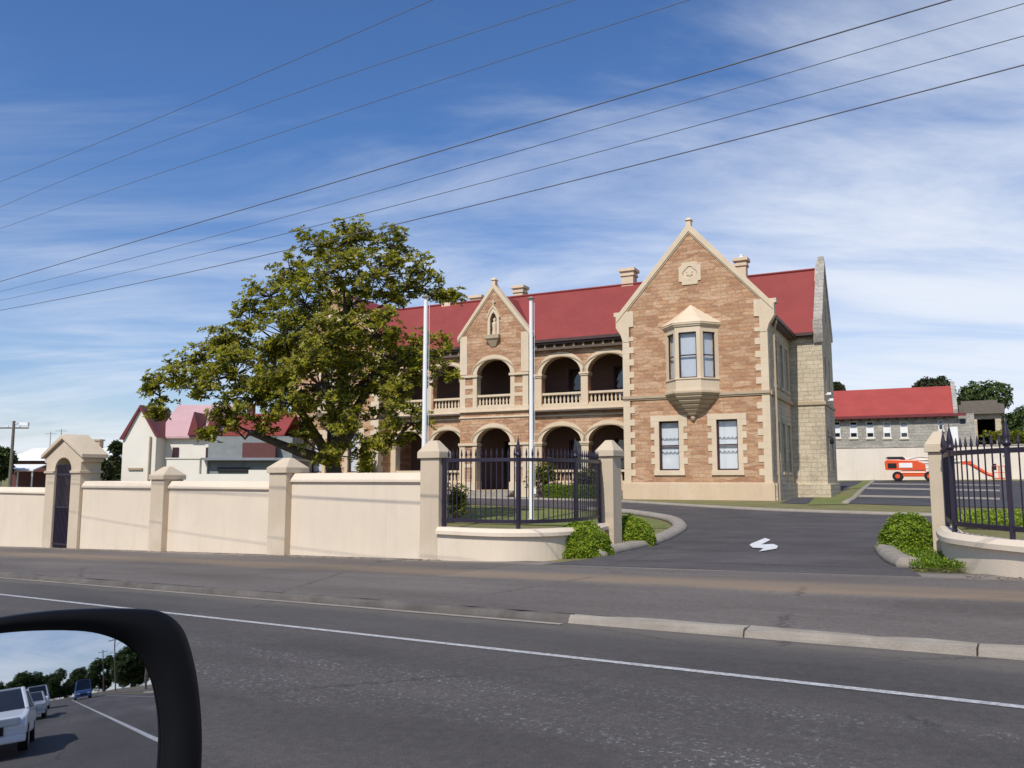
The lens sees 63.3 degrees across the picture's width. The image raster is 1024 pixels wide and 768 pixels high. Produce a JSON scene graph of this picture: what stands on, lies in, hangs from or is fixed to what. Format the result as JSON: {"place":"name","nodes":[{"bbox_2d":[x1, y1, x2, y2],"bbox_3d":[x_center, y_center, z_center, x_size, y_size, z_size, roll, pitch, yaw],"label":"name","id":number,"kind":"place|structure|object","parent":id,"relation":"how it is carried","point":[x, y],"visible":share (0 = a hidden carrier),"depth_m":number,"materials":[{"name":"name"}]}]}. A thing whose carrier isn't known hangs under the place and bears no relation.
{"place":"outdoors","nodes":[
{"label":"outdoors","id":0,"kind":"place"},
{"bbox_2d":[0,608,201,767],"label":"wing mirror","id":1,"kind":"object","parent":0,"point":[100,688],"visible":1,"depth_m":0.62,"materials":[{"name":"black plastic"}]},
{"bbox_2d":[0,0,431,181],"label":"overhead cable","id":2,"kind":"object","parent":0,"point":[235,85],"visible":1,"depth_m":15.94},
{"bbox_2d":[1,0,572,206],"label":"overhead cable","id":3,"kind":"object","parent":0,"point":[316,85],"visible":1,"depth_m":14.73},
{"bbox_2d":[0,0,688,228],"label":"overhead cable","id":4,"kind":"object","parent":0,"point":[387,97],"visible":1,"depth_m":13.82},
{"bbox_2d":[0,0,950,281],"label":"overhead cable","id":5,"kind":"object","parent":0,"point":[548,118],"visible":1,"depth_m":10.37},
{"bbox_2d":[0,577,1023,767],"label":"road","id":6,"kind":"structure","parent":0,"point":[272,696],"depth_m":5.44,"materials":[{"name":"grey asphalt"}]},
{"bbox_2d":[0,577,562,623],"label":"gutter","id":7,"kind":"object","parent":6,"relation":"on","point":[310,603],"visible":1,"depth_m":10.62,"materials":[{"name":"concrete"}]},
{"bbox_2d":[0,572,573,622],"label":"old kerb","id":8,"kind":"structure","parent":6,"relation":"on","point":[474,611],"depth_m":10.80,"materials":[{"name":"grey concrete"}]},
{"bbox_2d":[0,594,1023,707],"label":"edge line","id":9,"kind":"object","parent":6,"relation":"on","point":[832,685],"visible":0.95,"depth_m":6.37,"materials":[{"name":"white paint"}]},
{"bbox_2d":[568,614,748,636],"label":"kerb","id":10,"kind":"structure","parent":6,"relation":"on","point":[732,630],"depth_m":7.95,"materials":[{"name":"concrete"}]},
{"bbox_2d":[744,625,978,655],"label":"kerb","id":11,"kind":"structure","parent":6,"relation":"on","point":[939,646],"depth_m":6.84,"materials":[{"name":"concrete"}]},
{"bbox_2d":[978,643,1023,659],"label":"kerb","id":12,"kind":"structure","parent":6,"relation":"on","point":[1007,651],"depth_m":6.26,"materials":[{"name":"concrete"}]},
{"bbox_2d":[0,64,1023,310],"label":"overhead cable","id":13,"kind":"object","parent":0,"point":[592,176],"visible":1,"depth_m":9.59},
{"bbox_2d":[0,3,1023,291],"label":"overhead cable","id":14,"kind":"object","parent":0,"point":[586,131],"visible":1,"depth_m":10.13,"materials":[{"name":"black metal"}]},
{"bbox_2d":[0,0,1023,454],"label":"sky","id":15,"kind":"structure","parent":0,"point":[912,206],"materials":[{"name":"blue"}]},
{"bbox_2d":[1,478,1023,643],"bbox_3d":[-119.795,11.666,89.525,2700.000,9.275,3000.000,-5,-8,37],"label":"ground","id":16,"kind":"structure","parent":0,"point":[868,507],"depth_m":32.46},
{"bbox_2d":[0,445,18,482],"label":"dense tree","id":17,"kind":"object","parent":16,"relation":"on","point":[4,461],"visible":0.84,"depth_m":65.59,"materials":[{"name":"green plant"}]},
{"bbox_2d":[0,421,29,486],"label":"power pole","id":18,"kind":"object","parent":16,"relation":"on","point":[13,427],"visible":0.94,"depth_m":55.87,"materials":[{"name":"white paint"}]},
{"bbox_2d":[0,487,44,546],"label":"boundary wall","id":19,"kind":"structure","parent":16,"relation":"on","point":[21,515],"depth_m":28.61,"materials":[{"name":"beige paint"}]},
{"bbox_2d":[0,439,121,486],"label":"cottage","id":20,"kind":"structure","parent":16,"relation":"on","point":[30,466],"depth_m":69.57,"materials":[{"name":"white paint"}]},
{"bbox_2d":[41,434,108,548],"bbox_3d":[-14.373,3.829,27.067,2.830,4.362,0.850,-5,-8,37],"label":"arched gateway","id":21,"kind":"object","parent":16,"relation":"on","point":[73,461],"visible":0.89,"depth_m":26.80,"materials":[{"name":"concrete"}]},
{"bbox_2d":[100,458,116,480],"bbox_3d":[-24.742,6.211,49.675,2.066,3.963,2.002,0,-7,0],"label":"dense tree","id":22,"kind":"object","parent":16,"relation":"on","point":[108,467],"visible":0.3,"depth_m":49.49,"materials":[{"name":"green plant"}]},
{"bbox_2d":[106,439,122,480],"bbox_3d":[-28.466,6.382,59.567,1.626,4.894,1.907,6,-9,-42],"label":"dense tree","id":23,"kind":"object","parent":16,"relation":"on","point":[115,448],"visible":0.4,"depth_m":59.54,"materials":[{"name":"green plant"}]},
{"bbox_2d":[119,405,298,480],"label":"white house","id":24,"kind":"structure","parent":16,"relation":"on","point":[149,446],"depth_m":52.86,"materials":[{"name":"white paint"}]},
{"bbox_2d":[172,447,178,457],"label":"window","id":25,"kind":"structure","parent":24,"relation":"in","point":[175,451],"depth_m":52.98,"materials":[{"name":"glass"}]},
{"bbox_2d":[165,458,268,480],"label":"parapet wall","id":26,"kind":"structure","parent":16,"relation":"on","point":[190,469],"depth_m":42.75,"materials":[{"name":"beige paint"}]},
{"bbox_2d":[201,436,310,473],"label":"flat roof annexe","id":27,"kind":"structure","parent":16,"relation":"on","point":[235,455],"depth_m":47.20,"materials":[{"name":"metal"}]},
{"bbox_2d":[217,467,249,470],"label":"window","id":28,"kind":"structure","parent":27,"relation":"in","point":[218,468],"depth_m":47.04,"materials":[{"name":"black glass"}]},
{"bbox_2d":[79,440,450,559],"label":"boundary wall","id":29,"kind":"structure","parent":16,"relation":"on","point":[292,506],"depth_m":20.05,"materials":[{"name":"beige paint"}]},
{"bbox_2d":[136,213,467,472],"bbox_3d":[-7.765,-0.425,30.686,12.276,12.170,7.612,0,-7,0],"label":"broadleaf tree","id":30,"kind":"object","parent":16,"relation":"on","point":[266,384],"visible":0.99,"depth_m":29.70,"materials":[{"name":"green plant"}]},
{"bbox_2d":[354,448,375,472],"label":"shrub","id":31,"kind":"object","parent":16,"relation":"on","point":[366,466],"visible":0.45,"depth_m":54.24,"materials":[{"name":"green plant"}]},
{"bbox_2d":[422,295,429,446],"bbox_3d":[-2.905,0.973,27.571,0.400,8.038,0.390,0,-7,0],"label":"flagpole","id":32,"kind":"object","parent":16,"relation":"on","point":[424,395],"visible":0.5,"depth_m":27.67,"materials":[{"name":"white metal"}]},
{"bbox_2d":[447,483,471,517],"bbox_3d":[-2.125,4.565,31.755,1.240,1.632,1.314,0,-7,0],"label":"leafy bush","id":33,"kind":"object","parent":16,"relation":"on","point":[458,502],"visible":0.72,"depth_m":31.59,"materials":[{"name":"green plant"}]},
{"bbox_2d":[0,546,1023,644],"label":"footpath","id":34,"kind":"structure","parent":16,"relation":"on","point":[987,609],"depth_m":10.94,"materials":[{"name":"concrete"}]},
{"bbox_2d":[21,547,1023,579],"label":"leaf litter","id":35,"kind":"object","parent":34,"relation":"on","point":[302,556],"visible":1,"depth_m":20.38,"materials":[{"name":"plant"}]},
{"bbox_2d":[435,523,607,560],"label":"dwarf wall","id":36,"kind":"structure","parent":16,"relation":"on","point":[491,544],"depth_m":16.25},
{"bbox_2d":[442,437,601,528],"bbox_3d":[0.583,2.047,17.262,3.804,1.840,1.521,3,-7,-25],"label":"iron fence","id":37,"kind":"object","parent":36,"relation":"on","point":[575,460],"visible":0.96,"depth_m":16.78,"materials":[{"name":"black metal"}]},
{"bbox_2d":[522,457,559,496],"bbox_3d":[1.682,5.605,49.686,2.256,2.546,1.911,-6,-9,44],"label":"leafy bush","id":38,"kind":"object","parent":16,"relation":"on","point":[545,475],"visible":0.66,"depth_m":49.51,"materials":[{"name":"green plant"}]},
{"bbox_2d":[291,217,840,500],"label":"sandstone building","id":39,"kind":"structure","parent":16,"relation":"on","point":[694,365],"depth_m":48.59,"materials":[{"name":"brown stone"}]},
{"bbox_2d":[307,430,326,472],"bbox_3d":[-13.481,4.814,57.632,1.920,3.180,0.460,-3,-7,27],"label":"window","id":40,"kind":"structure","parent":39,"relation":"in","point":[315,469],"depth_m":57.64,"materials":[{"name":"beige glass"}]},
{"bbox_2d":[315,360,350,423],"bbox_3d":[-12.485,0.353,57.013,3.266,6.240,1.135,-3,-7,27],"label":"oriel window","id":41,"kind":"structure","parent":39,"relation":"in","point":[322,412],"depth_m":56.67,"materials":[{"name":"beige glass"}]},
{"bbox_2d":[342,429,364,472],"bbox_3d":[-10.670,4.652,56.233,1.820,3.180,0.460,-3,-7,27],"label":"window","id":42,"kind":"structure","parent":39,"relation":"in","point":[344,465],"depth_m":56.32,"materials":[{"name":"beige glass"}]},
{"bbox_2d":[505,441,509,488],"bbox_3d":[0.365,5.373,55.026,1.900,3.190,0.150,-3,-7,27],"label":"door","id":43,"kind":"structure","parent":39,"relation":"in","point":[507,445],"depth_m":55.33,"materials":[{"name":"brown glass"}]},
{"bbox_2d":[569,368,580,402],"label":"window","id":44,"kind":"structure","parent":39,"relation":"in","point":[574,376],"depth_m":53.91,"materials":[{"name":"black glass"}]},
{"bbox_2d":[570,439,581,479],"bbox_3d":[4.241,4.866,53.213,1.100,2.600,0.170,-3,-7,27],"label":"window","id":45,"kind":"structure","parent":39,"relation":"in","point":[571,441],"depth_m":53.37,"materials":[{"name":"black glass"}]},
{"bbox_2d":[614,366,622,400],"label":"window","id":46,"kind":"structure","parent":39,"relation":"in","point":[618,370],"depth_m":52.57,"materials":[{"name":"black glass"}]},
{"bbox_2d":[615,438,624,479],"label":"window","id":47,"kind":"structure","parent":39,"relation":"in","point":[620,442],"depth_m":52.01,"materials":[{"name":"black glass"}]},
{"bbox_2d":[650,415,687,474],"bbox_3d":[8.456,3.289,44.451,2.000,3.180,0.460,-3,-7,27],"label":"window","id":48,"kind":"structure","parent":39,"relation":"in","point":[672,435],"depth_m":44.53,"materials":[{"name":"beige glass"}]},
{"bbox_2d":[662,305,721,420],"bbox_3d":[9.402,-1.169,43.854,3.266,6.240,1.135,-3,-7,27],"label":"oriel window","id":49,"kind":"structure","parent":39,"relation":"in","point":[692,387],"depth_m":43.63,"materials":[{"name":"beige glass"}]},
{"bbox_2d":[707,413,747,474],"bbox_3d":[11.214,3.130,43.071,2.000,3.180,0.460,-3,-7,27],"label":"window","id":50,"kind":"structure","parent":39,"relation":"in","point":[729,433],"depth_m":43.15,"materials":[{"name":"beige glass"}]},
{"bbox_2d":[772,335,779,388],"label":"window","id":51,"kind":"structure","parent":39,"relation":"in","point":[778,387],"depth_m":44.88,"materials":[{"name":"beige glass"}]},
{"bbox_2d":[775,417,782,474],"bbox_3d":[14.026,3.305,44.063,0.400,3.000,1.280,-3,-7,27],"label":"window","id":52,"kind":"structure","parent":39,"relation":"in","point":[781,473],"depth_m":44.33,"materials":[{"name":"beige glass"}]},
{"bbox_2d":[778,340,784,392],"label":"window","id":53,"kind":"structure","parent":39,"relation":"in","point":[779,342],"depth_m":46.08,"materials":[{"name":"beige glass"}]},
{"bbox_2d":[781,420,788,474],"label":"window","id":54,"kind":"structure","parent":39,"relation":"in","point":[782,421],"depth_m":45.72,"materials":[{"name":"beige glass"}]},
{"bbox_2d":[784,345,790,395],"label":"window","id":55,"kind":"structure","parent":39,"relation":"in","point":[785,348],"depth_m":47.84,"materials":[{"name":"beige glass"}]},
{"bbox_2d":[787,422,793,474],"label":"window","id":56,"kind":"structure","parent":39,"relation":"in","point":[788,424],"depth_m":47.33,"materials":[{"name":"beige glass"}]},
{"bbox_2d":[544,484,595,498],"bbox_3d":[3.844,6.150,47.292,4.298,0.905,1.038,-3,-7,27],"label":"box hedge","id":57,"kind":"object","parent":16,"relation":"on","point":[551,491],"visible":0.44,"depth_m":47.30,"materials":[{"name":"green plant"}]},
{"bbox_2d":[569,458,597,484],"bbox_3d":[4.780,5.510,48.613,3.040,2.492,3.278,0,-7,0],"label":"leafy bush","id":58,"kind":"object","parent":16,"relation":"on","point":[585,476],"visible":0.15,"depth_m":48.01,"materials":[{"name":"green plant"}]},
{"bbox_2d":[560,519,615,558],"bbox_3d":[1.402,3.156,16.886,1.436,0.816,1.158,0,-7,0],"label":"round shrub","id":59,"kind":"object","parent":16,"relation":"on","point":[587,539],"visible":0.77,"depth_m":16.54,"materials":[{"name":"green plant"}]},
{"bbox_2d":[595,440,623,543],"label":"gate pier","id":60,"kind":"structure","parent":16,"relation":"on","point":[610,453],"depth_m":18.62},
{"bbox_2d":[587,507,686,556],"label":"island kerb","id":61,"kind":"structure","parent":16,"relation":"on","point":[678,527],"depth_m":21.81,"materials":[{"name":"concrete"}]},
{"bbox_2d":[622,512,656,545],"bbox_3d":[2.716,3.397,19.211,1.274,0.844,1.215,0,-7,0],"label":"round shrub","id":62,"kind":"object","parent":16,"relation":"on","point":[636,528],"visible":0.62,"depth_m":18.89,"materials":[{"name":"green plant"}]},
{"bbox_2d":[467,496,930,515],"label":"kerb","id":63,"kind":"structure","parent":16,"relation":"on","point":[784,510],"depth_m":32.25,"materials":[{"name":"concrete"}]},
{"bbox_2d":[833,381,845,390],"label":"dense tree","id":64,"kind":"object","parent":16,"relation":"on","point":[838,386],"visible":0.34,"depth_m":104.04,"materials":[{"name":"green plant"}]},
{"bbox_2d":[875,512,932,554],"bbox_3d":[7.430,2.781,15.434,1.257,0.806,1.327,0,-7,0],"label":"round shrub","id":65,"kind":"object","parent":16,"relation":"on","point":[906,530],"visible":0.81,"depth_m":15.11,"materials":[{"name":"green plant"}]},
{"bbox_2d":[833,381,975,446],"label":"stone outbuilding","id":66,"kind":"structure","parent":16,"relation":"on","point":[915,416],"depth_m":74.68,"materials":[{"name":"white paint"}]},
{"bbox_2d":[835,421,841,438],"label":"window","id":67,"kind":"structure","parent":66,"relation":"in","point":[837,423],"depth_m":76.30,"materials":[{"name":"white paint"}]},
{"bbox_2d":[849,421,858,438],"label":"window","id":68,"kind":"structure","parent":66,"relation":"in","point":[853,425],"depth_m":75.69,"materials":[{"name":"white paint"}]},
{"bbox_2d":[866,421,874,438],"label":"window","id":69,"kind":"structure","parent":66,"relation":"in","point":[869,425],"depth_m":75.08,"materials":[{"name":"white paint"}]},
{"bbox_2d":[883,421,891,438],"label":"window","id":70,"kind":"structure","parent":66,"relation":"in","point":[886,425],"depth_m":74.44,"materials":[{"name":"white paint"}]},
{"bbox_2d":[900,421,908,438],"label":"window","id":71,"kind":"structure","parent":66,"relation":"in","point":[903,425],"depth_m":73.83,"materials":[{"name":"white paint"}]},
{"bbox_2d":[938,420,944,431],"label":"window","id":72,"kind":"structure","parent":66,"relation":"in","point":[940,422],"depth_m":72.57,"materials":[{"name":"white paint"}]},
{"bbox_2d":[947,426,958,444],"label":"door","id":73,"kind":"structure","parent":66,"relation":"in","point":[954,429],"depth_m":71.91,"materials":[{"name":"white paint"}]},
{"bbox_2d":[836,444,1023,479],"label":"retaining wall","id":74,"kind":"structure","parent":16,"relation":"on","point":[862,463],"depth_m":71.16,"materials":[{"name":"beige concrete"}]},
{"bbox_2d":[978,428,1023,443],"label":"leafy bush","id":75,"kind":"object","parent":74,"relation":"on","point":[1013,434],"visible":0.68,"depth_m":68.29,"materials":[{"name":"green plant"}]},
{"bbox_2d":[898,546,966,571],"bbox_3d":[6.950,2.834,13.710,1.036,0.223,4.063,-3,-7,22],"label":"ground cover","id":76,"kind":"object","parent":16,"relation":"on","point":[933,561],"visible":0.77,"depth_m":12.47,"materials":[{"name":"green plant"}]},
{"bbox_2d":[911,375,957,401],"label":"dense tree","id":77,"kind":"object","parent":16,"relation":"on","point":[934,382],"visible":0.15,"depth_m":99.69,"materials":[{"name":"green plant"}]},
{"bbox_2d":[850,480,1023,507],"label":"car park","id":78,"kind":"structure","parent":16,"relation":"on","point":[927,501],"depth_m":48.02,"materials":[{"name":"grey asphalt"}]},
{"bbox_2d":[841,480,875,503],"bbox_3d":[22.283,6.636,52.831,0.530,1.077,36.912,-3,-7,25],"label":"car park kerb","id":79,"kind":"object","parent":78,"relation":"on","point":[855,495],"visible":0.91,"depth_m":48.09,"materials":[{"name":"concrete"}]},
{"bbox_2d":[858,495,999,499],"bbox_3d":[22.346,6.183,45.396,2.046,0.119,8.330,6,-9,-42],"label":"parking strip","id":80,"kind":"object","parent":78,"relation":"on","point":[891,496],"visible":0.74,"depth_m":45.82,"materials":[{"name":"paint"}]},
{"bbox_2d":[866,487,999,490],"bbox_3d":[26.814,6.807,53.729,2.219,0.163,9.627,5,-8,-36],"label":"parking strip","id":81,"kind":"object","parent":78,"relation":"on","point":[925,489],"visible":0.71,"depth_m":54.02,"materials":[{"name":"paint"}]},
{"bbox_2d":[872,483,999,485],"bbox_3d":[30.463,7.321,60.559,1.756,0.147,10.065,5,-8,-38],"label":"parking strip","id":82,"kind":"object","parent":78,"relation":"on","point":[928,484],"visible":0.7,"depth_m":60.84,"materials":[{"name":"paint"}]},
{"bbox_2d":[885,457,1005,480],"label":"boom lift","id":83,"kind":"object","parent":78,"relation":"on","point":[912,467],"visible":0.69,"depth_m":67.10,"materials":[{"name":"orange paint"}]},
{"bbox_2d":[924,431,951,554],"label":"gate pier","id":84,"kind":"structure","parent":16,"relation":"on","point":[932,448],"depth_m":14.61,"materials":[{"name":"beige paint"}]},
{"bbox_2d":[936,526,1023,577],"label":"dwarf wall","id":85,"kind":"structure","parent":16,"relation":"on","point":[990,555],"depth_m":11.48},
{"bbox_2d":[940,416,1023,539],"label":"iron fence","id":86,"kind":"object","parent":85,"relation":"on","point":[947,451],"visible":0.95,"depth_m":11.84,"materials":[{"name":"black metal"}]},
{"bbox_2d":[958,400,1004,444],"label":"flat roof shed","id":87,"kind":"structure","parent":16,"relation":"on","point":[988,414],"depth_m":73.73,"materials":[{"name":"stone"}]},
{"bbox_2d":[956,379,1019,442],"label":"dense tree","id":88,"kind":"object","parent":16,"relation":"on","point":[977,392],"visible":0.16,"depth_m":96.40,"materials":[{"name":"green plant"}]},
{"bbox_2d":[1006,405,1023,443],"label":"dense tree","id":89,"kind":"object","parent":16,"relation":"on","point":[1019,412],"visible":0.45,"depth_m":94.42,"materials":[{"name":"green plant"}]},
{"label":"right lawn","id":90,"kind":"structure","parent":16,"relation":"on","visible":0},
{"bbox_2d":[957,507,1022,527],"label":"ground cover","id":91,"kind":"object","parent":90,"relation":"on","point":[1018,519],"visible":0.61,"depth_m":21.88,"materials":[{"name":"green plant"}]},
{"bbox_2d":[4,36,1023,299],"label":"overhead cable","id":92,"kind":"object","parent":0,"point":[588,154],"visible":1,"depth_m":10.38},
{"bbox_2d":[447,506,667,527],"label":"lawn","id":93,"kind":"structure","parent":0,"point":[655,523],"depth_m":33.42,"materials":[{"name":"green plant"}]},
{"bbox_2d":[527,296,535,519],"bbox_3d":[0.710,0.907,30.598,0.400,8.432,0.390,0,-7,0],"label":"flagpole","id":94,"kind":"object","parent":93,"relation":"on","point":[531,440],"visible":0.79,"depth_m":30.58,"materials":[{"name":"white metal"}]},
{"bbox_2d":[447,498,931,575],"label":"driveway","id":95,"kind":"structure","parent":0,"point":[724,539],"depth_m":18.46,"materials":[{"name":"grey asphalt"}]},
{"bbox_2d":[750,538,777,550],"bbox_3d":[5.432,3.476,18.009,0.554,0.021,3.786,-1,-7,12],"label":"painted arrow","id":96,"kind":"object","parent":95,"relation":"on","point":[758,544],"visible":1,"depth_m":17.67,"materials":[{"name":"white paint"}]},
{"bbox_2d":[874,541,922,568],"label":"kerb","id":97,"kind":"structure","parent":95,"relation":"on","point":[891,555],"depth_m":13.23,"materials":[{"name":"concrete"}]},
{"bbox_2d":[781,481,860,503],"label":"side path","id":98,"kind":"structure","parent":0,"point":[844,485],"depth_m":47.52,"materials":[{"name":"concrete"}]},
{"bbox_2d":[808,494,851,504],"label":"side lawn","id":99,"kind":"structure","parent":0,"point":[837,499],"depth_m":41.33,"materials":[{"name":"green plant"}]},
{"bbox_2d":[847,481,869,488],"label":"lawn","id":100,"kind":"structure","parent":0,"point":[861,485],"depth_m":61.36,"materials":[{"name":"green plant"}]}
]}

